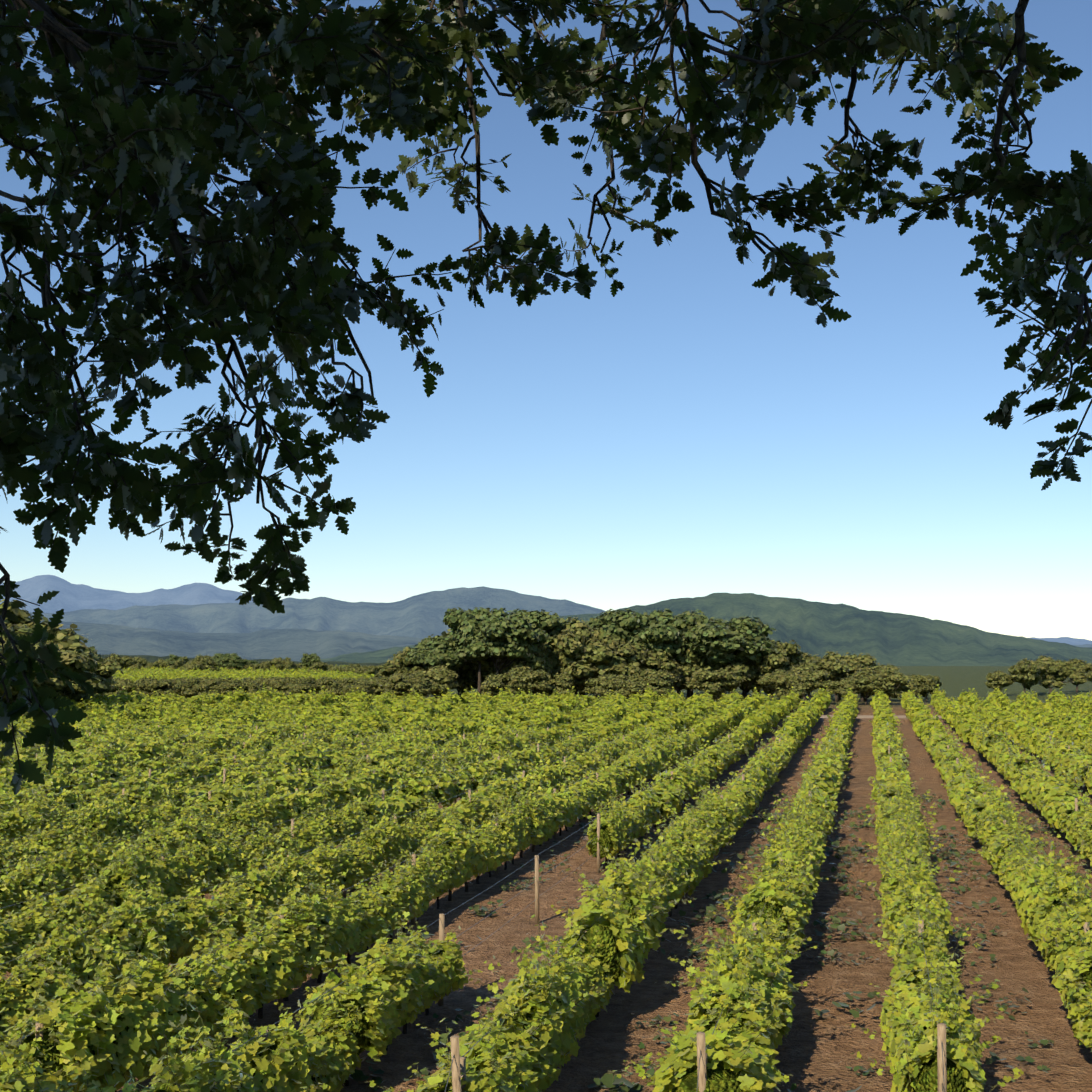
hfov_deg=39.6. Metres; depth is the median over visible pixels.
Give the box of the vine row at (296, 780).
[252,762,312,799]
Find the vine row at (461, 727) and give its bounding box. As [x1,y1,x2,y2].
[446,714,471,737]
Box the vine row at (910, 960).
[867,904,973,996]
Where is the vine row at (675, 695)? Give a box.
[664,686,678,698]
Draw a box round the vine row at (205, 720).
[192,711,226,726]
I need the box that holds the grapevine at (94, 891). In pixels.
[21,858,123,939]
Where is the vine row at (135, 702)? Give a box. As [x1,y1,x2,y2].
[125,695,139,705]
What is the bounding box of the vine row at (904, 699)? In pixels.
[898,690,909,708]
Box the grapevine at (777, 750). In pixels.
[755,739,788,771]
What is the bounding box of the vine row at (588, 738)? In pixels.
[575,725,597,751]
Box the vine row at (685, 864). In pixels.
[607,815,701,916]
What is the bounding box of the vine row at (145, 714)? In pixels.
[140,707,154,720]
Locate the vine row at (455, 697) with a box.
[439,688,463,703]
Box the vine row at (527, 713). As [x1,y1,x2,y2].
[516,707,535,719]
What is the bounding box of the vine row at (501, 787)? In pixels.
[477,765,522,807]
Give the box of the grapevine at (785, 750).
[764,739,790,764]
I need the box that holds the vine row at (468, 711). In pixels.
[458,707,471,716]
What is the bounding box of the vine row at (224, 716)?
[217,713,228,720]
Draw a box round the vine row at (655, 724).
[645,717,665,738]
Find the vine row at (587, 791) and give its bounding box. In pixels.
[560,769,599,826]
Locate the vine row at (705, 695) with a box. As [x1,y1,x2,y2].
[699,690,712,700]
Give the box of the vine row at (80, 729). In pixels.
[69,718,94,735]
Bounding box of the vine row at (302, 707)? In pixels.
[288,699,314,711]
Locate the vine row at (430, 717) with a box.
[424,710,436,721]
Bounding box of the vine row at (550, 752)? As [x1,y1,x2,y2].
[530,736,560,765]
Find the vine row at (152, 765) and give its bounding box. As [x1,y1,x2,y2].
[135,746,176,772]
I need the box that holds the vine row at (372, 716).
[357,699,387,725]
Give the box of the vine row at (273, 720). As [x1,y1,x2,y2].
[263,711,278,725]
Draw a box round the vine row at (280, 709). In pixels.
[275,701,299,714]
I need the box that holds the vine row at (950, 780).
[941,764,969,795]
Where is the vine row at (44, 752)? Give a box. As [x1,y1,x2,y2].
[38,744,64,757]
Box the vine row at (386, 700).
[372,694,393,704]
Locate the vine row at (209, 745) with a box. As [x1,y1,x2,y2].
[180,730,219,755]
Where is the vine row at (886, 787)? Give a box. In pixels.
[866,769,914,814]
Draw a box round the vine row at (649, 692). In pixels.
[641,683,658,701]
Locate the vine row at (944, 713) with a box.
[942,700,959,719]
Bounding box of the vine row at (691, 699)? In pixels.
[683,691,703,704]
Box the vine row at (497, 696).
[493,689,504,699]
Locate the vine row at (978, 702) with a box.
[972,697,981,711]
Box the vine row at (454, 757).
[436,744,474,770]
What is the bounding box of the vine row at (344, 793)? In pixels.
[314,768,369,813]
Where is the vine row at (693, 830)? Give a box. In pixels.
[659,806,734,869]
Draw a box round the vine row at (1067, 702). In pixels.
[1058,694,1071,708]
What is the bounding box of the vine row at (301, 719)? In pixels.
[282,711,315,728]
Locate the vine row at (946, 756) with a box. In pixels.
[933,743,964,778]
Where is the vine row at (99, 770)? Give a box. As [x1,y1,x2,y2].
[59,747,118,788]
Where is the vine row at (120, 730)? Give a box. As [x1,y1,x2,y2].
[104,717,143,736]
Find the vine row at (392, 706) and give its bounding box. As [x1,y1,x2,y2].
[382,700,401,709]
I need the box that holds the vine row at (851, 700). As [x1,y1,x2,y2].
[843,694,857,704]
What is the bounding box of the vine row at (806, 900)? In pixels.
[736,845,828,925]
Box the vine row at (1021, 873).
[1004,838,1089,916]
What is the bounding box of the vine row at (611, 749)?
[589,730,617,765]
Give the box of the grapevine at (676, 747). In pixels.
[651,727,688,771]
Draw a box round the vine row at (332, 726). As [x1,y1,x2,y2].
[316,717,341,733]
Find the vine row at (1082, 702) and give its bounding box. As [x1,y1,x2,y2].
[1076,696,1089,709]
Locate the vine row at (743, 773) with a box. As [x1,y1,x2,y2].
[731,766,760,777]
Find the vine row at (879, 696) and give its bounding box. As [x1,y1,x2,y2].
[870,689,888,707]
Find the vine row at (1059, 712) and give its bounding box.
[1055,706,1068,716]
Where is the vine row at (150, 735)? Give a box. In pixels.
[138,726,170,738]
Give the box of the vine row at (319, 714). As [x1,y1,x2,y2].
[307,706,323,719]
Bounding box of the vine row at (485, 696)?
[472,691,494,703]
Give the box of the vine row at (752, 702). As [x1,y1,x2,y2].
[736,693,757,712]
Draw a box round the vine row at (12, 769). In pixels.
[3,748,41,781]
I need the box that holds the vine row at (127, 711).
[112,702,142,719]
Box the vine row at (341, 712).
[329,702,354,716]
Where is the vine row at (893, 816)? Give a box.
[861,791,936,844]
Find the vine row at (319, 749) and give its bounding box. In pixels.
[292,734,334,754]
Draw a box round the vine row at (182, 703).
[168,695,187,705]
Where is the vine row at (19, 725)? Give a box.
[5,714,34,729]
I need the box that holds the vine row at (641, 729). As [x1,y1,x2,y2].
[627,719,656,740]
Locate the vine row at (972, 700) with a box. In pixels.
[966,690,978,707]
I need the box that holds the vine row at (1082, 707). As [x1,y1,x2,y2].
[1078,698,1091,715]
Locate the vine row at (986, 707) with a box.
[979,696,999,715]
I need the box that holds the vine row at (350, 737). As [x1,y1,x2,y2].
[332,723,369,749]
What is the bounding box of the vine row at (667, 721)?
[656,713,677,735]
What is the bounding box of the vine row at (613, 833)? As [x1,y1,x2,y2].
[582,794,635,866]
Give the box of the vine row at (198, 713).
[195,704,209,714]
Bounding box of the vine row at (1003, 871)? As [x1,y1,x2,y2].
[980,828,1043,891]
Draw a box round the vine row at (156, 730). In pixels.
[143,719,166,735]
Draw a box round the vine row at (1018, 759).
[1001,743,1037,785]
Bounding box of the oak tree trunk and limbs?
[0,0,1091,643]
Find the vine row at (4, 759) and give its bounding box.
[0,742,12,769]
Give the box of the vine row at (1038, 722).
[1034,708,1048,728]
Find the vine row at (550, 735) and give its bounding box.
[532,722,555,745]
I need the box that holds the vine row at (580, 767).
[554,752,587,787]
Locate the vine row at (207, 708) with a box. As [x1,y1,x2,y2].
[194,702,215,710]
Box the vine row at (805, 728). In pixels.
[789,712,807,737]
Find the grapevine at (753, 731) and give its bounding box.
[732,720,758,742]
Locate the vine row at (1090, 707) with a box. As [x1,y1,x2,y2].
[1083,701,1091,716]
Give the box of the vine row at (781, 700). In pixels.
[776,695,789,712]
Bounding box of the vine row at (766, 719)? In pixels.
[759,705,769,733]
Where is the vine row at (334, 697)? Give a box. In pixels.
[325,689,340,705]
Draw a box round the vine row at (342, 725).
[334,719,350,727]
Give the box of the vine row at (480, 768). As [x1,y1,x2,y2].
[457,750,497,791]
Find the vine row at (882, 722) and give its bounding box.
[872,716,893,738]
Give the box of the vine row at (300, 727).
[293,720,312,736]
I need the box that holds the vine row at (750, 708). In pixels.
[739,700,752,714]
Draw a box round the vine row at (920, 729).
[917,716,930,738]
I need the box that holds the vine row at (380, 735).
[372,725,391,740]
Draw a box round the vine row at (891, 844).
[862,811,941,874]
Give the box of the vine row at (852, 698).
[842,694,859,707]
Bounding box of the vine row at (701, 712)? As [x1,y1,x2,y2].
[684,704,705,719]
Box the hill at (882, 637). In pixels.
[300,593,1091,665]
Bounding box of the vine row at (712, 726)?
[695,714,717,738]
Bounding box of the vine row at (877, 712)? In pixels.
[876,704,891,714]
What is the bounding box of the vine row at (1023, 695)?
[1022,689,1034,703]
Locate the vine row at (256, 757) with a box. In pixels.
[221,742,270,767]
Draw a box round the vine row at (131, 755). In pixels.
[87,743,141,767]
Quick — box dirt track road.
[752,715,941,717]
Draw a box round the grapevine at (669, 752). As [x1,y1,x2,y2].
[661,734,675,772]
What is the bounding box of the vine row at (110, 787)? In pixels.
[72,773,128,803]
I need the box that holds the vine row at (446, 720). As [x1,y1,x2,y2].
[432,712,464,726]
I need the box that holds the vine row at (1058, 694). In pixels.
[1049,687,1066,702]
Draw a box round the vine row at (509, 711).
[493,703,518,716]
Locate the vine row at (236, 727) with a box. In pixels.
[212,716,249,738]
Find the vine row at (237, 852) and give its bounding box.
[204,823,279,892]
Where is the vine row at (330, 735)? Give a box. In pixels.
[316,725,339,743]
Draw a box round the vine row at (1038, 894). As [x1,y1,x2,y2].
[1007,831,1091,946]
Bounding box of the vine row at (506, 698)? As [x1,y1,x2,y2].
[497,691,518,703]
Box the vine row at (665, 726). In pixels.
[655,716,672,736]
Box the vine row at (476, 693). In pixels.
[465,686,482,697]
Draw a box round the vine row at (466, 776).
[441,758,476,802]
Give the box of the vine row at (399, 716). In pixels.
[384,709,406,723]
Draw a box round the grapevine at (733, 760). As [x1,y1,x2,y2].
[719,738,739,763]
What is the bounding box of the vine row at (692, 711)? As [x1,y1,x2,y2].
[684,702,700,716]
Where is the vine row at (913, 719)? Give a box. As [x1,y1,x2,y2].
[908,709,923,723]
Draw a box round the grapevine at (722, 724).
[712,713,727,740]
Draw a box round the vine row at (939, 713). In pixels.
[937,699,947,715]
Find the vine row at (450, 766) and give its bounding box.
[426,753,455,771]
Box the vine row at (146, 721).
[137,715,159,724]
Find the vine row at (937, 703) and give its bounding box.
[932,696,944,710]
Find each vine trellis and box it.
[0,859,159,908]
[0,921,112,964]
[35,920,276,1040]
[36,824,174,864]
[120,861,278,914]
[148,755,234,777]
[162,819,291,861]
[208,773,291,800]
[223,762,270,783]
[262,918,439,1045]
[277,858,409,1007]
[287,818,394,857]
[291,791,382,837]
[393,791,467,873]
[410,817,496,924]
[438,856,536,1005]
[460,932,585,1091]
[468,775,513,800]
[495,794,547,872]
[535,818,597,923]
[553,772,595,838]
[597,791,638,872]
[706,930,754,1066]
[752,863,781,938]
[909,863,923,937]
[920,926,936,1021]
[1005,819,1037,863]
[1039,865,1088,932]
[1056,783,1078,846]
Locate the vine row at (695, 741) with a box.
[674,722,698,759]
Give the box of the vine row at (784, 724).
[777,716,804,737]
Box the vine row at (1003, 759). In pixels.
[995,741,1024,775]
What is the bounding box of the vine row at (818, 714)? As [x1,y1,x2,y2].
[794,696,820,718]
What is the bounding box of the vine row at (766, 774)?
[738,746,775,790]
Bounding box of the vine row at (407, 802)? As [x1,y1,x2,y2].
[381,778,427,823]
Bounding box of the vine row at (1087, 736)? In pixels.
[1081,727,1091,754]
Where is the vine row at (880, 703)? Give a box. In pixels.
[873,695,887,711]
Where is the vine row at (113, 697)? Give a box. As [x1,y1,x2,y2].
[110,688,123,703]
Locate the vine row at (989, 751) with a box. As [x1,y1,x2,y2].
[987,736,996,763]
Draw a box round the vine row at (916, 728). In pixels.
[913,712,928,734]
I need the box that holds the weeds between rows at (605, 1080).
[1,790,1091,1091]
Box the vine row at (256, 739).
[232,723,271,752]
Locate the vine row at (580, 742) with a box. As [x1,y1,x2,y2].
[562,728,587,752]
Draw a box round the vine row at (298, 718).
[282,710,310,720]
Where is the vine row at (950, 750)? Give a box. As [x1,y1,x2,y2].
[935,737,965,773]
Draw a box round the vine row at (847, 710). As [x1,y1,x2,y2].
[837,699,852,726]
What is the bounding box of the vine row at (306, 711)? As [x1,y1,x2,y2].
[298,701,325,714]
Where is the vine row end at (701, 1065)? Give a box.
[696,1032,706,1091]
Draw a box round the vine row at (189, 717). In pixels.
[179,712,191,719]
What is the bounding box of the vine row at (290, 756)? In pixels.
[265,731,309,773]
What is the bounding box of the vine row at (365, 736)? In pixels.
[358,727,382,748]
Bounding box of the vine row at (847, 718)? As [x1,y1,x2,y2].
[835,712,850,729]
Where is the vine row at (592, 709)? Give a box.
[584,699,602,713]
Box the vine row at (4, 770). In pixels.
[0,758,12,783]
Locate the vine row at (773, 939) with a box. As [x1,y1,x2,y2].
[733,897,816,979]
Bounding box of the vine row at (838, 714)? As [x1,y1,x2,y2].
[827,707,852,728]
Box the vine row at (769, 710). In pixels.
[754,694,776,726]
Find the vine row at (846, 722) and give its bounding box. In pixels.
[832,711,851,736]
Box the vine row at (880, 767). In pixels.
[875,752,908,773]
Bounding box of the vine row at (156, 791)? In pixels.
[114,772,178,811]
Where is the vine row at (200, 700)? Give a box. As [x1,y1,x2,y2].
[184,695,203,705]
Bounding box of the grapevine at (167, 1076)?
[14,1021,212,1091]
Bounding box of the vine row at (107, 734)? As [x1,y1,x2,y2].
[85,721,125,741]
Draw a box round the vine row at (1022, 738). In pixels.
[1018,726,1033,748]
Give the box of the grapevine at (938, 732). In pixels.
[924,722,941,749]
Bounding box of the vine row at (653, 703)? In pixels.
[647,696,658,708]
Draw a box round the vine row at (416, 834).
[379,807,446,864]
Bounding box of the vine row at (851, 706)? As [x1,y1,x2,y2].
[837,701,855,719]
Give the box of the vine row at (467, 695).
[461,689,476,701]
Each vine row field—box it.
[113,673,141,678]
[129,672,162,678]
[150,672,179,678]
[154,675,188,679]
[172,671,202,678]
[184,672,216,677]
[195,672,221,678]
[216,670,242,675]
[226,671,254,677]
[269,672,287,677]
[301,668,322,675]
[311,670,334,677]
[343,673,369,678]
[348,671,374,677]
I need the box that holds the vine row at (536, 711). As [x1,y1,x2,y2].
[524,704,550,715]
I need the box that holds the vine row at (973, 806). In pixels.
[955,783,1000,843]
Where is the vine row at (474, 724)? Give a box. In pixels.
[450,715,484,735]
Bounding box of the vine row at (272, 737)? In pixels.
[243,728,275,742]
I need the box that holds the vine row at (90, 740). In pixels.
[57,718,105,750]
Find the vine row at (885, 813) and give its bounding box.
[858,778,937,842]
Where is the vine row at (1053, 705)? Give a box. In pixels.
[1048,700,1067,713]
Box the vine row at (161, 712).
[149,705,166,717]
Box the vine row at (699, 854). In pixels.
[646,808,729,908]
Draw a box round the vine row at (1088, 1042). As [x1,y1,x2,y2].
[1080,963,1091,1051]
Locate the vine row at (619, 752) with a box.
[604,738,630,758]
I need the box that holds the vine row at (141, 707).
[126,699,158,711]
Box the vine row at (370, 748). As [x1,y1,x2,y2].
[357,736,386,751]
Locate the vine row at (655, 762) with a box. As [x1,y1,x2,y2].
[623,745,657,786]
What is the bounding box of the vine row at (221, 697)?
[212,692,225,702]
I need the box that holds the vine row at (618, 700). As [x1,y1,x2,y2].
[609,691,623,704]
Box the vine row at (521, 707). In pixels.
[504,700,526,712]
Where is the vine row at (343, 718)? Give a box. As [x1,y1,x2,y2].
[330,711,347,721]
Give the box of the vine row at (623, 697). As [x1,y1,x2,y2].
[615,691,626,701]
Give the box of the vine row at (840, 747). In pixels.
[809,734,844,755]
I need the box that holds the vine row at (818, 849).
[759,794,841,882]
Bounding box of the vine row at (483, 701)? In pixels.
[476,693,488,703]
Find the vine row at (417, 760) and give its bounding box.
[380,741,430,775]
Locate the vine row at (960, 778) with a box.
[946,761,981,799]
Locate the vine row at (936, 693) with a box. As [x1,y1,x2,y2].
[932,685,945,705]
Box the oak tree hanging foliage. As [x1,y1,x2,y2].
[0,0,1091,794]
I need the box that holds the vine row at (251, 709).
[235,704,259,716]
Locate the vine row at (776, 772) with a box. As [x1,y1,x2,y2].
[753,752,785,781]
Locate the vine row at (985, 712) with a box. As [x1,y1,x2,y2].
[982,703,994,722]
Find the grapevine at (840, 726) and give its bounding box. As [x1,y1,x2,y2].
[824,720,849,737]
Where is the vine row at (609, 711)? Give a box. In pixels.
[602,702,616,721]
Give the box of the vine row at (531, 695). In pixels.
[521,689,534,699]
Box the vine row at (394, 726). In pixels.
[374,718,400,734]
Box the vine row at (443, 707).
[439,698,449,716]
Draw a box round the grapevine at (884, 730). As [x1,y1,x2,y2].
[871,718,905,750]
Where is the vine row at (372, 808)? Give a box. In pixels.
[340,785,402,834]
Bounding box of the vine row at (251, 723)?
[240,714,265,728]
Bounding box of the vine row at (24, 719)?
[18,716,33,722]
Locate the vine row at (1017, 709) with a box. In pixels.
[1014,704,1023,717]
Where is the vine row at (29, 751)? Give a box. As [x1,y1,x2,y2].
[10,733,43,759]
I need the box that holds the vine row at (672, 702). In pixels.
[661,689,680,712]
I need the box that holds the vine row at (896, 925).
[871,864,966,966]
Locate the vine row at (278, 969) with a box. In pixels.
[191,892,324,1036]
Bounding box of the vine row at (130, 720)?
[118,713,143,724]
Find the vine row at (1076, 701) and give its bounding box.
[1071,696,1086,709]
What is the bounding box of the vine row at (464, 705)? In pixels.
[455,700,474,709]
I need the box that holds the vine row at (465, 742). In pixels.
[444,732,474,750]
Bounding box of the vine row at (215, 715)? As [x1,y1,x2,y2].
[193,705,220,721]
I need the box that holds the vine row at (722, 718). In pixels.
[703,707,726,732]
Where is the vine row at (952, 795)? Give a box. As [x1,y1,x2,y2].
[946,771,994,806]
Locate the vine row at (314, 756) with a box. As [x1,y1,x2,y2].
[303,738,331,771]
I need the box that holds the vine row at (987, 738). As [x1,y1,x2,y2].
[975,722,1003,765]
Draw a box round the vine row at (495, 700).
[488,693,498,703]
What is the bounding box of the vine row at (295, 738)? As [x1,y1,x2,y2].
[278,730,311,744]
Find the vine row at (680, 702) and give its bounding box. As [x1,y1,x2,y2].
[677,694,685,712]
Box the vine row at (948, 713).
[940,700,957,725]
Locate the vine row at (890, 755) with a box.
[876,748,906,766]
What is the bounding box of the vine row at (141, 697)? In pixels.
[135,692,154,699]
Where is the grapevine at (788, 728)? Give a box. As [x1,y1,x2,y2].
[770,719,799,748]
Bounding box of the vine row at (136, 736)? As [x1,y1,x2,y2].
[125,723,148,737]
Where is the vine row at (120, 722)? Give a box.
[98,714,123,725]
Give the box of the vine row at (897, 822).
[856,798,943,865]
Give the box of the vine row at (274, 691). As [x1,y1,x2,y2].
[262,687,280,697]
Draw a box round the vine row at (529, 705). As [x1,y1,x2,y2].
[518,700,537,708]
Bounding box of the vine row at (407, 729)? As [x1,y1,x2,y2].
[396,715,423,732]
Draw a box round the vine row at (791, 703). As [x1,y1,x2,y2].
[781,692,798,710]
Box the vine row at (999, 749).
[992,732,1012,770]
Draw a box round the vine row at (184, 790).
[148,776,212,807]
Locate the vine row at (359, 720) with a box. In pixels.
[342,713,368,727]
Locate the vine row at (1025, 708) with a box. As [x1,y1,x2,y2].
[1019,700,1039,717]
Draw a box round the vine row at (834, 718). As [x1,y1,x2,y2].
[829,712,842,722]
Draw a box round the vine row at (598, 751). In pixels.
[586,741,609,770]
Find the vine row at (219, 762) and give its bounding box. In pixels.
[184,748,225,766]
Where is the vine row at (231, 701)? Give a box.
[217,693,235,705]
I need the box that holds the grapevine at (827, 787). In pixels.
[801,763,848,809]
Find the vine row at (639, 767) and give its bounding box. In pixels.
[610,746,646,795]
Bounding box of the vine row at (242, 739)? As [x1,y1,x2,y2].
[237,729,250,742]
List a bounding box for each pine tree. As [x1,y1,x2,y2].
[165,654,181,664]
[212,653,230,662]
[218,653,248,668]
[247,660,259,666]
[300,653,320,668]
[405,636,466,697]
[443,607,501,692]
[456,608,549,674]
[506,609,567,644]
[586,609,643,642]
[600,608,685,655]
[653,608,724,697]
[686,616,778,693]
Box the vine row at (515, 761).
[491,746,522,777]
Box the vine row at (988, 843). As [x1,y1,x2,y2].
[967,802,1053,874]
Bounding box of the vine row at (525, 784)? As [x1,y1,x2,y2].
[495,766,541,799]
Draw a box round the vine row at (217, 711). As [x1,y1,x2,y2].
[195,704,225,714]
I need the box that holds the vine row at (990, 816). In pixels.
[974,791,1040,837]
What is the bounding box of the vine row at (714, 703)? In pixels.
[706,697,717,704]
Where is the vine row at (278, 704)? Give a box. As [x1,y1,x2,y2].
[272,697,292,708]
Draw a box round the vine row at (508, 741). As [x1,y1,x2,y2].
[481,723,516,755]
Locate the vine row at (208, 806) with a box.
[156,792,222,824]
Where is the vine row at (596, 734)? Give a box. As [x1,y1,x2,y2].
[575,719,610,743]
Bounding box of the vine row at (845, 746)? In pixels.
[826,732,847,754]
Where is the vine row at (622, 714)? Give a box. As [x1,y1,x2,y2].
[610,698,629,719]
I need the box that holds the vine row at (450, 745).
[436,736,460,755]
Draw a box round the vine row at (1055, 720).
[1046,713,1063,730]
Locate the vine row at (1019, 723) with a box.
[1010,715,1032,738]
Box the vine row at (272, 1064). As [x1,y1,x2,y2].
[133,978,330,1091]
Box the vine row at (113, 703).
[102,699,116,704]
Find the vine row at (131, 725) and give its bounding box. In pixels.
[117,717,148,728]
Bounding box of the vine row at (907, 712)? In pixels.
[904,699,915,718]
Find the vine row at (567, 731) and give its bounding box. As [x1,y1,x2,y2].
[551,724,571,739]
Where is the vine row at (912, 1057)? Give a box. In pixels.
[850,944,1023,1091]
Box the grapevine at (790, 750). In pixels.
[769,736,793,761]
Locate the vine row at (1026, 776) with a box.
[1009,761,1050,809]
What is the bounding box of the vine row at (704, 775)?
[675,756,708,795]
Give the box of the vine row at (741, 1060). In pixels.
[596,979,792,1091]
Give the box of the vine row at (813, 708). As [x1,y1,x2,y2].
[805,698,817,721]
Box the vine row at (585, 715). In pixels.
[577,707,591,720]
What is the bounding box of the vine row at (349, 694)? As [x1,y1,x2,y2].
[340,685,354,700]
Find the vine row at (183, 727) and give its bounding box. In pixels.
[171,720,193,732]
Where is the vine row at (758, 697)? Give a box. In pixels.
[751,687,767,708]
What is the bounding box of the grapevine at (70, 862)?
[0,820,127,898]
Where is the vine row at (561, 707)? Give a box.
[542,697,571,714]
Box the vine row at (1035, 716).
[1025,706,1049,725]
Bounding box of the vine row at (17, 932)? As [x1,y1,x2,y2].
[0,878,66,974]
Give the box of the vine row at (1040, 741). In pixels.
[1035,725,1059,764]
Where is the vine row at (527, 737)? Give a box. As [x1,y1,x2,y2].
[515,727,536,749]
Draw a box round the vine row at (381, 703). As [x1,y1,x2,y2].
[373,698,389,708]
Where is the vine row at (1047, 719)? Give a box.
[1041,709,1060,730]
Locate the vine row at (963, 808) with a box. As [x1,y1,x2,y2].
[961,778,1010,821]
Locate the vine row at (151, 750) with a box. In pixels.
[120,730,174,761]
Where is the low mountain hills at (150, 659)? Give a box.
[98,654,385,665]
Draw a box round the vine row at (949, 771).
[943,754,975,783]
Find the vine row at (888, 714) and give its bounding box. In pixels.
[873,701,896,730]
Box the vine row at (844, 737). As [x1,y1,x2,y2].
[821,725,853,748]
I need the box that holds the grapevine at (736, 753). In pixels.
[716,734,746,760]
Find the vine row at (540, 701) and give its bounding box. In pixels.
[534,691,551,708]
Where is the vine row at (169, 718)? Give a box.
[161,714,184,725]
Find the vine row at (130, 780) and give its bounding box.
[98,760,157,793]
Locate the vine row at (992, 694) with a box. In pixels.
[987,687,1001,703]
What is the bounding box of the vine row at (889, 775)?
[871,761,911,796]
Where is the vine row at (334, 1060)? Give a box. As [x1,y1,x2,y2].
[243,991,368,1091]
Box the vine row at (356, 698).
[349,687,373,704]
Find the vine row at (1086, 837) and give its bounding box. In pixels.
[1074,817,1091,865]
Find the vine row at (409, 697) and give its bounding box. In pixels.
[403,689,427,704]
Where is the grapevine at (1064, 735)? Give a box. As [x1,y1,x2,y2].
[1061,722,1074,741]
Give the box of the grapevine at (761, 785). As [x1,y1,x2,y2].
[730,761,771,800]
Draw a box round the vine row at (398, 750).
[371,729,410,760]
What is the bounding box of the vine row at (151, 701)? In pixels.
[133,694,161,704]
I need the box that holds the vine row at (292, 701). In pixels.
[276,696,298,707]
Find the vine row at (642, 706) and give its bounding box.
[634,701,651,710]
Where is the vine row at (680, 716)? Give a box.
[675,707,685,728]
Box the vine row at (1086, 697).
[1081,692,1091,703]
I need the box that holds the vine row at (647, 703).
[637,696,653,710]
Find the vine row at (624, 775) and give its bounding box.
[604,753,634,800]
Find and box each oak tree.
[0,599,97,702]
[0,627,18,643]
[0,644,41,697]
[2,641,107,703]
[6,622,60,702]
[53,657,123,701]
[57,646,102,693]
[103,653,141,670]
[103,678,134,696]
[111,679,132,693]
[117,679,152,696]
[133,656,147,666]
[149,679,175,695]
[151,658,170,668]
[164,678,184,695]
[164,678,208,699]
[170,656,191,669]
[170,678,189,696]
[179,661,205,671]
[189,654,219,670]
[194,677,223,695]
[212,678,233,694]
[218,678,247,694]
[227,662,253,669]
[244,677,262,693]
[252,661,270,671]
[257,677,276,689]
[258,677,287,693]
[271,657,300,670]
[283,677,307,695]
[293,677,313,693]
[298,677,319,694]
[307,662,327,671]
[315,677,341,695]
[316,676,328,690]
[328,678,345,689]
[331,665,356,673]
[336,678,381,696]
[347,663,361,668]
[355,665,367,674]
[363,665,379,676]
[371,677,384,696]
[375,660,423,677]
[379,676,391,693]
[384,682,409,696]
[385,647,427,674]
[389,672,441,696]
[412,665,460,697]
[428,629,481,692]
[451,662,477,695]
[455,656,498,683]
[480,673,518,696]
[492,651,562,678]
[493,643,552,674]
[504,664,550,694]
[532,670,557,696]
[542,617,645,696]
[549,672,574,695]
[554,650,591,692]
[556,637,621,698]
[563,637,650,678]
[582,673,623,696]
[611,674,649,698]
[642,652,680,683]
[643,669,674,697]
[646,636,710,694]
[686,668,740,701]
[703,658,722,701]
[718,659,750,700]
[738,659,774,698]
[744,645,790,692]
[750,668,789,699]
[758,640,815,699]
[758,669,806,697]
[785,659,805,701]
[786,664,831,703]
[800,652,815,699]
[806,651,874,701]
[808,654,820,697]
[818,669,843,701]
[827,677,861,697]
[830,652,878,701]
[847,668,893,704]
[866,666,917,698]
[875,663,900,700]
[909,674,919,698]
[912,675,936,702]
[917,674,942,698]
[984,670,1014,690]
[1008,658,1042,693]
[1032,655,1086,693]
[1068,658,1091,692]
[1085,670,1091,681]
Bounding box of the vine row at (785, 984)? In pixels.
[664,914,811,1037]
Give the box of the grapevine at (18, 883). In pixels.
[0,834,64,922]
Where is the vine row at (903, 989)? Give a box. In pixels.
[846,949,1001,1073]
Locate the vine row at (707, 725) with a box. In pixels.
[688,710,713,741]
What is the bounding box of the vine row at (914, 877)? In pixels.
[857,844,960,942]
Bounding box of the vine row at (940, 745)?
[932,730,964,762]
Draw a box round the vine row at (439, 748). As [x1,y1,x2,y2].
[412,735,448,761]
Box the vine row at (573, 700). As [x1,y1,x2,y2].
[560,686,581,709]
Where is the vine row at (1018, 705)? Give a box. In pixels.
[1010,696,1024,716]
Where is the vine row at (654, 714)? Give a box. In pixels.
[643,708,659,719]
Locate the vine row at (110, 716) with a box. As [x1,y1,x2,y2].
[93,710,119,720]
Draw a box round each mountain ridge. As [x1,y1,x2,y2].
[0,575,1091,644]
[29,586,1091,647]
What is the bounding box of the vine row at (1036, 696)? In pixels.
[1024,691,1038,704]
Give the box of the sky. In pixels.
[0,0,1091,640]
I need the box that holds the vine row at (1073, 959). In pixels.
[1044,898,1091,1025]
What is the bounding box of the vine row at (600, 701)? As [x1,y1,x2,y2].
[590,696,605,704]
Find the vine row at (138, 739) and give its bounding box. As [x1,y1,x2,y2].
[121,720,166,746]
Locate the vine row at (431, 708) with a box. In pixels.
[418,698,439,716]
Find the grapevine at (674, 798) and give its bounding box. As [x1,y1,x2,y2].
[640,767,685,826]
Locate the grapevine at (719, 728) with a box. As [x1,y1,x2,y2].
[693,713,722,741]
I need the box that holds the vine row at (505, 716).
[488,707,512,725]
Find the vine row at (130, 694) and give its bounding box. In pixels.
[117,686,139,697]
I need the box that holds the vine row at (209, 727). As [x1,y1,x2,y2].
[190,718,218,735]
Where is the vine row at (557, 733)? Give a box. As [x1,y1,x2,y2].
[546,723,563,742]
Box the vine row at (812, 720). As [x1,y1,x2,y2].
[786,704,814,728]
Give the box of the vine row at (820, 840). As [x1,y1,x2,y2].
[762,795,828,863]
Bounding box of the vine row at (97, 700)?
[87,692,110,704]
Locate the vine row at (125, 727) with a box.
[104,718,128,728]
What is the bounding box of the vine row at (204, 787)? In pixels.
[185,773,235,791]
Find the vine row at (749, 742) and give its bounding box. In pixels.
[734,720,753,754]
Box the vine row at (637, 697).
[627,690,646,702]

